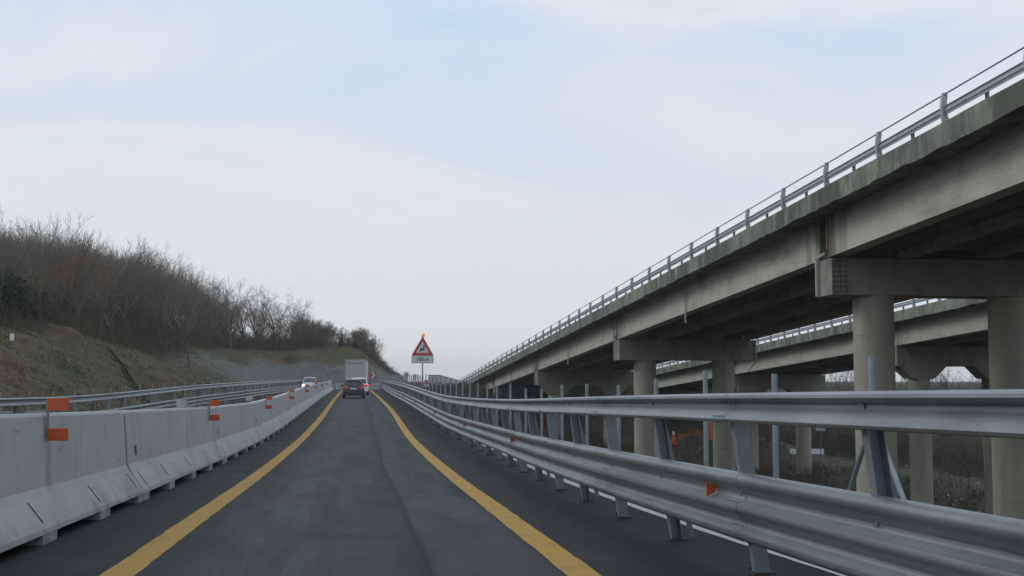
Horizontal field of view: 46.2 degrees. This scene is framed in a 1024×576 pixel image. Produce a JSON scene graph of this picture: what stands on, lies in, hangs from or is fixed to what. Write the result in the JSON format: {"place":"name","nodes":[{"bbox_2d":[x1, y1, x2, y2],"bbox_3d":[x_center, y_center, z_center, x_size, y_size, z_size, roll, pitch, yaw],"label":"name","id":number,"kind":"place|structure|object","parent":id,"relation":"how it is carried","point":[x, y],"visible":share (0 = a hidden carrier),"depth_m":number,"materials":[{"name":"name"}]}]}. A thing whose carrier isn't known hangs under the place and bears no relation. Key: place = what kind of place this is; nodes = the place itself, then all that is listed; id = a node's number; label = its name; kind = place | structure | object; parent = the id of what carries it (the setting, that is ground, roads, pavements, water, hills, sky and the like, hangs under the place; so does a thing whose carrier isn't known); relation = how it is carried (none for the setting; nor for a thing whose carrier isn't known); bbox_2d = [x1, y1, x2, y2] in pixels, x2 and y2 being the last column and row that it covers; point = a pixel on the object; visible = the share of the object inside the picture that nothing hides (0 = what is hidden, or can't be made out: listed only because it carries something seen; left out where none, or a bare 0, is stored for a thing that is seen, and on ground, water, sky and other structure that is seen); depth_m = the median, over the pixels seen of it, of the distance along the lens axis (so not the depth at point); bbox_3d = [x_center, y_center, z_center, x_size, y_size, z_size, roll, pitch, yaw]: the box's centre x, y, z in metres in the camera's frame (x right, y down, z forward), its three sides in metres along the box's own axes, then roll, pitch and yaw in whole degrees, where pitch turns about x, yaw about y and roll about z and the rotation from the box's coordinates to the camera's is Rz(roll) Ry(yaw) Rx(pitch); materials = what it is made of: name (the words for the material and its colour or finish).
{"place":"outdoors","nodes":[
{"label":"outdoors","id":0,"kind":"place"},
{"bbox_2d":[0,389,838,575],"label":"road","id":1,"kind":"structure","parent":0,"point":[354,486],"depth_m":12.93,"materials":[{"name":"asphalt"}]},
{"bbox_2d":[0,411,143,552],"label":"concrete barrier","id":2,"kind":"object","parent":1,"relation":"on","point":[48,489],"visible":0.98,"depth_m":12.26,"materials":[{"name":"grey"}]},
{"bbox_2d":[24,398,68,440],"bbox_3d":[-4.671,1.320,12.051,0.432,0.425,0.058,1,-4,-7],"label":"barrier delineator","id":3,"kind":"object","parent":2,"relation":"attached to","point":[57,404],"visible":1,"depth_m":12.04,"materials":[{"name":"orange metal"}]},
{"bbox_2d":[0,379,302,413],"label":"guardrail","id":4,"kind":"object","parent":1,"relation":"on","point":[196,401],"visible":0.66,"depth_m":57.09,"materials":[{"name":"metal"}]},
{"bbox_2d":[118,407,224,499],"bbox_3d":[-5.931,2.723,20.990,0.760,1.388,9.816,1,-4,-7],"label":"concrete barrier","id":5,"kind":"object","parent":1,"relation":"on","point":[166,448],"visible":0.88,"depth_m":19.25,"materials":[{"name":"grey"}]},
{"bbox_2d":[176,400,198,407],"bbox_3d":[-6.385,2.413,23.606,0.433,0.402,0.058,1,-4,-7],"label":"barrier delineator","id":6,"kind":"object","parent":5,"relation":"attached to","point":[181,403],"visible":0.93,"depth_m":23.61,"materials":[{"name":"silver metal"}]},
{"bbox_2d":[198,400,219,420],"bbox_3d":[-6.310,2.551,24.999,0.432,0.425,0.058,1,-4,-7],"label":"barrier delineator","id":7,"kind":"object","parent":5,"relation":"attached to","point":[214,403],"visible":0.98,"depth_m":24.98,"materials":[{"name":"orange metal"}]},
{"bbox_2d":[99,390,342,575],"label":"yellow line","id":8,"kind":"object","parent":1,"relation":"on","point":[140,559],"visible":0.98,"depth_m":13.04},
{"bbox_2d":[210,403,261,462],"bbox_3d":[-7.154,3.595,30.681,0.760,1.315,9.815,1,-4,-7],"label":"concrete barrier","id":9,"kind":"object","parent":1,"relation":"on","point":[235,432],"visible":0.77,"depth_m":29.58,"materials":[{"name":"grey"}]},
{"bbox_2d":[248,397,283,442],"bbox_3d":[-8.367,4.371,40.380,0.760,1.264,9.815,1,-4,-7],"label":"concrete barrier","id":10,"kind":"object","parent":1,"relation":"on","point":[267,423],"visible":0.77,"depth_m":39.24,"materials":[{"name":"grey"}]},
{"bbox_2d":[274,392,297,428],"bbox_3d":[-9.569,5.045,50.089,0.760,1.345,9.815,1,-4,-7],"label":"concrete barrier","id":11,"kind":"object","parent":1,"relation":"on","point":[287,413],"visible":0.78,"depth_m":49.21,"materials":[{"name":"grey"}]},
{"bbox_2d":[289,388,307,416],"bbox_3d":[-10.772,5.681,59.799,0.760,1.342,9.815,1,-4,-7],"label":"concrete barrier","id":12,"kind":"object","parent":1,"relation":"on","point":[299,406],"visible":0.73,"depth_m":59.49,"materials":[{"name":"grey"}]},
{"bbox_2d":[301,386,313,408],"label":"concrete barrier","id":13,"kind":"object","parent":1,"relation":"on","point":[308,401],"visible":0.57,"depth_m":68.75,"materials":[{"name":"grey"}]},
{"bbox_2d":[300,377,317,386],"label":"car","id":14,"kind":"object","parent":1,"relation":"on","point":[308,381],"visible":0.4,"depth_m":135.12,"materials":[{"name":"silver metal"}]},
{"bbox_2d":[309,384,318,403],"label":"concrete barrier","id":15,"kind":"object","parent":1,"relation":"on","point":[314,398],"visible":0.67,"depth_m":78.66,"materials":[{"name":"grey"}]},
{"bbox_2d":[341,379,366,397],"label":"car","id":16,"kind":"object","parent":1,"relation":"on","point":[353,387],"visible":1,"depth_m":93.96,"materials":[{"name":"grey paint"}]},
{"bbox_2d":[345,359,367,380],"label":"truck","id":17,"kind":"object","parent":1,"relation":"on","point":[356,368],"visible":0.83,"depth_m":152.45,"materials":[{"name":"grey"}]},
{"bbox_2d":[370,390,600,575],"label":"yellow line","id":18,"kind":"object","parent":1,"relation":"on","point":[566,562],"visible":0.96,"depth_m":12.97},
{"bbox_2d":[468,438,845,575],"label":"white line","id":19,"kind":"object","parent":1,"relation":"on","point":[681,522],"visible":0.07,"depth_m":12.52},
{"bbox_2d":[381,379,1023,575],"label":"guardrail","id":20,"kind":"object","parent":1,"relation":"on","point":[881,529],"visible":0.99,"depth_m":8.14,"materials":[{"name":"metal"}]},
{"bbox_2d":[0,319,984,512],"bbox_3d":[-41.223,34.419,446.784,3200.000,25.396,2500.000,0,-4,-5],"label":"ground","id":21,"kind":"structure","parent":0,"point":[285,368],"depth_m":101.07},
{"bbox_2d":[0,265,28,320],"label":"evergreen shrub","id":22,"kind":"object","parent":21,"relation":"on","point":[7,297],"visible":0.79,"depth_m":69.64,"materials":[{"name":"green plant"}]},
{"bbox_2d":[0,237,29,318],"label":"bare tree","id":23,"kind":"object","parent":21,"relation":"on","point":[2,274],"visible":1,"depth_m":67.41,"materials":[{"name":"brown plant"}]},
{"bbox_2d":[0,272,30,320],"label":"evergreen shrub","id":24,"kind":"object","parent":21,"relation":"on","point":[21,287],"visible":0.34,"depth_m":71.82,"materials":[{"name":"green plant"}]},
{"bbox_2d":[0,217,52,279],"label":"bare tree","id":25,"kind":"object","parent":21,"relation":"on","point":[19,248],"visible":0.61,"depth_m":84.13,"materials":[{"name":"brown plant"}]},
{"bbox_2d":[6,272,50,319],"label":"evergreen shrub","id":26,"kind":"object","parent":21,"relation":"on","point":[26,287],"visible":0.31,"depth_m":73.79,"materials":[{"name":"green plant"}]},
{"bbox_2d":[1,233,63,282],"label":"bare tree","id":27,"kind":"object","parent":21,"relation":"on","point":[28,264],"visible":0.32,"depth_m":98.48,"materials":[{"name":"brown plant"}]},
{"bbox_2d":[5,234,65,285],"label":"bare tree","id":28,"kind":"object","parent":21,"relation":"on","point":[34,261],"visible":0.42,"depth_m":99.59,"materials":[{"name":"brown plant"}]},
{"bbox_2d":[15,246,65,333],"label":"bare tree","id":29,"kind":"object","parent":21,"relation":"on","point":[40,310],"visible":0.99,"depth_m":69.79,"materials":[{"name":"brown plant"}]},
{"bbox_2d":[18,284,63,321],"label":"evergreen shrub","id":30,"kind":"object","parent":21,"relation":"on","point":[47,301],"visible":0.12,"depth_m":77.78,"materials":[{"name":"green plant"}]},
{"bbox_2d":[0,205,94,297],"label":"bare tree","id":31,"kind":"object","parent":21,"relation":"on","point":[26,244],"visible":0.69,"depth_m":90.33,"materials":[{"name":"brown plant"}]},
{"bbox_2d":[29,231,84,278],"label":"bare tree","id":32,"kind":"object","parent":21,"relation":"on","point":[66,248],"visible":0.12,"depth_m":123.56,"materials":[{"name":"brown plant"}]},
{"bbox_2d":[22,234,99,317],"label":"bare tree","id":33,"kind":"object","parent":21,"relation":"on","point":[62,273],"visible":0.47,"depth_m":93.00,"materials":[{"name":"brown plant"}]},
{"bbox_2d":[23,224,105,298],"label":"bare tree","id":34,"kind":"object","parent":21,"relation":"on","point":[38,248],"visible":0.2,"depth_m":118.04,"materials":[{"name":"brown plant"}]},
{"bbox_2d":[34,246,94,313],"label":"bare tree","id":35,"kind":"object","parent":21,"relation":"on","point":[63,282],"visible":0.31,"depth_m":93.60,"materials":[{"name":"brown plant"}]},
{"bbox_2d":[41,239,104,307],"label":"bare tree","id":36,"kind":"object","parent":21,"relation":"on","point":[78,275],"visible":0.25,"depth_m":105.07,"materials":[{"name":"brown plant"}]},
{"bbox_2d":[36,228,117,324],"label":"bare tree","id":37,"kind":"object","parent":21,"relation":"on","point":[76,308],"visible":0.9,"depth_m":86.42,"materials":[{"name":"brown plant"}]},
{"bbox_2d":[50,233,114,331],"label":"bare tree","id":38,"kind":"object","parent":21,"relation":"on","point":[99,311],"visible":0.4,"depth_m":100.31,"materials":[{"name":"brown plant"}]},
{"bbox_2d":[59,256,106,318],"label":"bare tree","id":39,"kind":"object","parent":21,"relation":"on","point":[68,309],"visible":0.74,"depth_m":88.58,"materials":[{"name":"brown plant"}]},
{"bbox_2d":[71,231,118,299],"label":"bare tree","id":40,"kind":"object","parent":21,"relation":"on","point":[97,256],"visible":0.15,"depth_m":128.84,"materials":[{"name":"brown plant"}]},
{"bbox_2d":[72,247,153,334],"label":"bare tree","id":41,"kind":"object","parent":21,"relation":"on","point":[106,308],"visible":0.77,"depth_m":92.92,"materials":[{"name":"brown plant"}]},
{"bbox_2d":[85,245,140,327],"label":"bare tree","id":42,"kind":"object","parent":21,"relation":"on","point":[110,308],"visible":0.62,"depth_m":106.17,"materials":[{"name":"brown plant"}]},
{"bbox_2d":[77,247,157,333],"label":"bare tree","id":43,"kind":"object","parent":21,"relation":"on","point":[122,314],"visible":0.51,"depth_m":111.13,"materials":[{"name":"brown plant"}]},
{"bbox_2d":[92,255,157,320],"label":"bare tree","id":44,"kind":"object","parent":21,"relation":"on","point":[129,287],"visible":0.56,"depth_m":113.10,"materials":[{"name":"brown plant"}]},
{"bbox_2d":[95,250,156,313],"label":"bare tree","id":45,"kind":"object","parent":21,"relation":"on","point":[139,266],"visible":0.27,"depth_m":120.14,"materials":[{"name":"brown plant"}]},
{"bbox_2d":[105,348,150,403],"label":"drain channel","id":46,"kind":"object","parent":21,"relation":"on","point":[129,376],"visible":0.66,"depth_m":70.07,"materials":[{"name":"grey concrete"}]},
{"bbox_2d":[103,261,153,328],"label":"bare tree","id":47,"kind":"object","parent":21,"relation":"on","point":[133,314],"visible":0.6,"depth_m":112.70,"materials":[{"name":"brown plant"}]},
{"bbox_2d":[106,234,152,272],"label":"bare tree","id":48,"kind":"object","parent":21,"relation":"on","point":[131,253],"visible":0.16,"depth_m":152.32,"materials":[{"name":"brown plant"}]},
{"bbox_2d":[97,244,166,275],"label":"bare tree","id":49,"kind":"object","parent":21,"relation":"on","point":[142,258],"visible":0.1,"depth_m":144.41,"materials":[{"name":"brown plant"}]},
{"bbox_2d":[131,253,179,326],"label":"bare tree","id":50,"kind":"object","parent":21,"relation":"on","point":[154,312],"visible":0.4,"depth_m":124.40,"materials":[{"name":"brown plant"}]},
{"bbox_2d":[135,262,186,343],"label":"bare tree","id":51,"kind":"object","parent":21,"relation":"on","point":[162,309],"visible":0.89,"depth_m":115.76,"materials":[{"name":"brown plant"}]},
{"bbox_2d":[134,254,187,335],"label":"bare tree","id":52,"kind":"object","parent":21,"relation":"on","point":[153,315],"visible":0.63,"depth_m":123.20,"materials":[{"name":"brown plant"}]},
{"bbox_2d":[146,270,201,335],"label":"bare tree","id":53,"kind":"object","parent":21,"relation":"on","point":[174,320],"visible":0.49,"depth_m":136.94,"materials":[{"name":"brown plant"}]},
{"bbox_2d":[151,257,197,323],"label":"bare tree","id":54,"kind":"object","parent":21,"relation":"on","point":[177,290],"visible":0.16,"depth_m":168.73,"materials":[{"name":"brown plant"}]},
{"bbox_2d":[151,276,197,332],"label":"bare tree","id":55,"kind":"object","parent":21,"relation":"on","point":[175,298],"visible":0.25,"depth_m":140.26,"materials":[{"name":"brown plant"}]},
{"bbox_2d":[155,282,206,368],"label":"bare tree","id":56,"kind":"object","parent":21,"relation":"on","point":[186,345],"visible":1,"depth_m":101.80,"materials":[{"name":"brown plant"}]},
{"bbox_2d":[164,272,209,330],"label":"bare tree","id":57,"kind":"object","parent":21,"relation":"on","point":[181,301],"visible":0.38,"depth_m":149.94,"materials":[{"name":"brown plant"}]},
{"bbox_2d":[0,319,382,413],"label":"dry grass","id":58,"kind":"structure","parent":21,"relation":"on","point":[73,367],"depth_m":67.39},
{"bbox_2d":[174,291,209,343],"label":"bare tree","id":59,"kind":"object","parent":21,"relation":"on","point":[192,317],"visible":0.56,"depth_m":145.25,"materials":[{"name":"brown plant"}]},
{"bbox_2d":[165,283,220,335],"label":"bare tree","id":60,"kind":"object","parent":21,"relation":"on","point":[199,305],"visible":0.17,"depth_m":166.93,"materials":[{"name":"brown plant"}]},
{"bbox_2d":[169,268,219,332],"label":"bare tree","id":61,"kind":"object","parent":21,"relation":"on","point":[197,305],"visible":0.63,"depth_m":142.72,"materials":[{"name":"brown plant"}]},
{"bbox_2d":[0,261,404,379],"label":"undergrowth","id":62,"kind":"object","parent":21,"relation":"on","point":[138,332],"visible":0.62,"depth_m":110.85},
{"bbox_2d":[177,288,228,343],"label":"bare tree","id":63,"kind":"object","parent":21,"relation":"on","point":[195,331],"visible":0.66,"depth_m":145.34,"materials":[{"name":"brown plant"}]},
{"bbox_2d":[176,273,231,334],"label":"bare tree","id":64,"kind":"object","parent":21,"relation":"on","point":[209,297],"visible":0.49,"depth_m":168.11,"materials":[{"name":"brown plant"}]},
{"bbox_2d":[194,297,232,338],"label":"bare tree","id":65,"kind":"object","parent":21,"relation":"on","point":[208,332],"visible":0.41,"depth_m":175.82,"materials":[{"name":"brown plant"}]},
{"bbox_2d":[208,302,238,345],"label":"bare tree","id":66,"kind":"object","parent":21,"relation":"on","point":[222,330],"visible":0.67,"depth_m":175.65,"materials":[{"name":"brown plant"}]},
{"bbox_2d":[210,289,248,340],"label":"bare tree","id":67,"kind":"object","parent":21,"relation":"on","point":[214,329],"visible":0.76,"depth_m":176.36,"materials":[{"name":"brown plant"}]},
{"bbox_2d":[204,276,260,348],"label":"bare tree","id":68,"kind":"object","parent":21,"relation":"on","point":[227,302],"visible":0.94,"depth_m":173.36,"materials":[{"name":"brown plant"}]},
{"bbox_2d":[215,302,255,343],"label":"bare tree","id":69,"kind":"object","parent":21,"relation":"on","point":[236,321],"visible":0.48,"depth_m":183.48,"materials":[{"name":"brown plant"}]},
{"bbox_2d":[223,296,253,343],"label":"bare tree","id":70,"kind":"object","parent":21,"relation":"on","point":[240,326],"visible":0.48,"depth_m":190.96,"materials":[{"name":"brown plant"}]},
{"bbox_2d":[229,291,272,347],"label":"bare tree","id":71,"kind":"object","parent":21,"relation":"on","point":[254,331],"visible":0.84,"depth_m":186.02,"materials":[{"name":"brown plant"}]},
{"bbox_2d":[253,305,280,344],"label":"bare tree","id":72,"kind":"object","parent":21,"relation":"on","point":[264,328],"visible":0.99,"depth_m":183.49,"materials":[{"name":"brown plant"}]},
{"bbox_2d":[239,285,312,344],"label":"bare tree","id":73,"kind":"object","parent":21,"relation":"on","point":[265,295],"visible":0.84,"depth_m":189.16,"materials":[{"name":"brown plant"}]},
{"bbox_2d":[269,312,318,342],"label":"bare shrub","id":74,"kind":"object","parent":21,"relation":"on","point":[284,329],"visible":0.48,"depth_m":191.27,"materials":[{"name":"brown plant"}]},
{"bbox_2d":[280,299,315,343],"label":"bare tree","id":75,"kind":"object","parent":21,"relation":"on","point":[298,314],"visible":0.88,"depth_m":189.42,"materials":[{"name":"brown plant"}]},
{"bbox_2d":[282,318,318,346],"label":"bare shrub","id":76,"kind":"object","parent":21,"relation":"on","point":[305,326],"visible":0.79,"depth_m":186.14,"materials":[{"name":"brown plant"}]},
{"bbox_2d":[302,322,328,346],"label":"bare shrub","id":77,"kind":"object","parent":21,"relation":"on","point":[316,331],"visible":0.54,"depth_m":186.60,"materials":[{"name":"brown plant"}]},
{"bbox_2d":[302,319,343,345],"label":"bare shrub","id":78,"kind":"object","parent":21,"relation":"on","point":[329,329],"visible":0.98,"depth_m":184.04,"materials":[{"name":"brown plant"}]},
{"bbox_2d":[347,328,370,349],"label":"bare shrub","id":79,"kind":"object","parent":21,"relation":"on","point":[360,335],"visible":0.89,"depth_m":185.15,"materials":[{"name":"brown plant"}]},
{"bbox_2d":[354,332,382,354],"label":"bare shrub","id":80,"kind":"object","parent":21,"relation":"on","point":[372,343],"visible":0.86,"depth_m":185.29,"materials":[{"name":"brown plant"}]},
{"bbox_2d":[412,334,432,388],"bbox_3d":[-4.471,4.402,59.912,1.088,4.244,0.120,0,-4,-3],"label":"road sign","id":81,"kind":"object","parent":21,"relation":"on","point":[422,353],"visible":1,"depth_m":59.96,"materials":[{"name":"metal"}]},
{"bbox_2d":[428,375,458,385],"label":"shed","id":82,"kind":"structure","parent":21,"relation":"on","point":[443,379],"depth_m":201.59,"materials":[{"name":"metal"}]},
{"bbox_2d":[540,389,542,436],"bbox_3d":[0.685,3.285,27.608,0.055,1.932,0.055,2,-5,-28],"label":"fence pole","id":83,"kind":"object","parent":21,"relation":"on","point":[541,416],"visible":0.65,"depth_m":27.61,"materials":[{"name":"metal"}]},
{"bbox_2d":[561,385,563,440],"bbox_3d":[1.033,2.993,24.642,0.055,2.006,0.055,2,-5,-28],"label":"fence pole","id":84,"kind":"object","parent":21,"relation":"on","point":[562,416],"visible":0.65,"depth_m":24.64,"materials":[{"name":"metal"}]},
{"bbox_2d":[585,384,588,444],"bbox_3d":[1.358,2.730,21.670,0.055,1.996,0.055,2,-5,-28],"label":"fence pole","id":85,"kind":"object","parent":21,"relation":"on","point":[587,416],"visible":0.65,"depth_m":21.68,"materials":[{"name":"metal"}]},
{"bbox_2d":[584,427,603,444],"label":"bare shrub","id":86,"kind":"object","parent":21,"relation":"on","point":[594,434],"visible":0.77,"depth_m":120.30,"materials":[{"name":"brown plant"}]},
{"bbox_2d":[598,421,633,443],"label":"bare shrub","id":87,"kind":"object","parent":21,"relation":"on","point":[623,426],"visible":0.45,"depth_m":135.96,"materials":[{"name":"brown plant"}]},
{"bbox_2d":[617,385,620,450],"bbox_3d":[1.677,2.481,18.798,0.055,1.917,0.055,2,-5,-28],"label":"fence pole","id":88,"kind":"object","parent":21,"relation":"on","point":[619,418],"visible":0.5,"depth_m":18.80,"materials":[{"name":"metal"}]},
{"bbox_2d":[654,379,657,457],"bbox_3d":[1.962,2.213,16.276,0.055,1.956,0.055,2,-5,-28],"label":"fence pole","id":89,"kind":"object","parent":21,"relation":"on","point":[655,393],"visible":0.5,"depth_m":16.31,"materials":[{"name":"metal"}]},
{"bbox_2d":[408,367,989,513],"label":"undergrowth","id":90,"kind":"object","parent":21,"relation":"on","point":[834,446],"visible":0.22,"depth_m":136.79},
{"bbox_2d":[703,370,708,465],"bbox_3d":[2.251,1.959,13.905,0.055,2.004,0.055,2,-5,-28],"label":"fence pole","id":91,"kind":"object","parent":21,"relation":"on","point":[705,424],"visible":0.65,"depth_m":13.91,"materials":[{"name":"metal"}]},
{"bbox_2d":[500,418,980,511],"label":"rubble","id":92,"kind":"object","parent":21,"relation":"on","point":[905,465],"visible":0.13,"depth_m":108.62,"materials":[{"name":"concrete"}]},
{"bbox_2d":[458,47,1023,519],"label":"viaduct","id":93,"kind":"object","parent":21,"relation":"on","point":[936,211],"visible":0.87,"depth_m":45.28,"materials":[{"name":"concrete"}]},
{"bbox_2d":[759,424,771,442],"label":"bare shrub","id":94,"kind":"object","parent":21,"relation":"on","point":[764,426],"visible":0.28,"depth_m":152.12,"materials":[{"name":"brown plant"}]},
{"bbox_2d":[771,374,778,477],"bbox_3d":[2.559,1.784,11.631,0.055,1.899,0.055,2,-5,-28],"label":"fence pole","id":95,"kind":"object","parent":21,"relation":"on","point":[775,436],"visible":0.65,"depth_m":11.63,"materials":[{"name":"metal"}]},
{"bbox_2d":[765,425,793,450],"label":"bare shrub","id":96,"kind":"object","parent":21,"relation":"on","point":[780,431],"visible":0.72,"depth_m":144.09,"materials":[{"name":"brown plant"}]},
{"bbox_2d":[790,449,823,458],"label":"site barrier","id":97,"kind":"object","parent":21,"relation":"on","point":[813,451],"visible":0.43,"depth_m":140.57,"materials":[{"name":"white paint"}]},
{"bbox_2d":[628,299,993,514],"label":"viaduct","id":98,"kind":"object","parent":21,"relation":"on","point":[933,340],"visible":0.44,"depth_m":83.74,"materials":[{"name":"concrete"}]},
{"bbox_2d":[832,429,855,454],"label":"bare shrub","id":99,"kind":"object","parent":21,"relation":"on","point":[850,436],"visible":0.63,"depth_m":148.73,"materials":[{"name":"brown plant"}]},
{"bbox_2d":[847,356,906,499],"bbox_3d":[2.880,1.534,9.514,0.072,1.978,2.333,0,-4,-5],"label":"fence pole","id":100,"kind":"object","parent":21,"relation":"on","point":[872,381],"visible":0.15,"depth_m":9.56,"materials":[{"name":"metal"}]},
{"bbox_2d":[902,434,951,462],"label":"bare shrub","id":101,"kind":"object","parent":21,"relation":"on","point":[934,437],"visible":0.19,"depth_m":134.89,"materials":[{"name":"brown plant"}]},
{"bbox_2d":[0,0,1023,381],"label":"sky","id":102,"kind":"structure","parent":0,"point":[468,176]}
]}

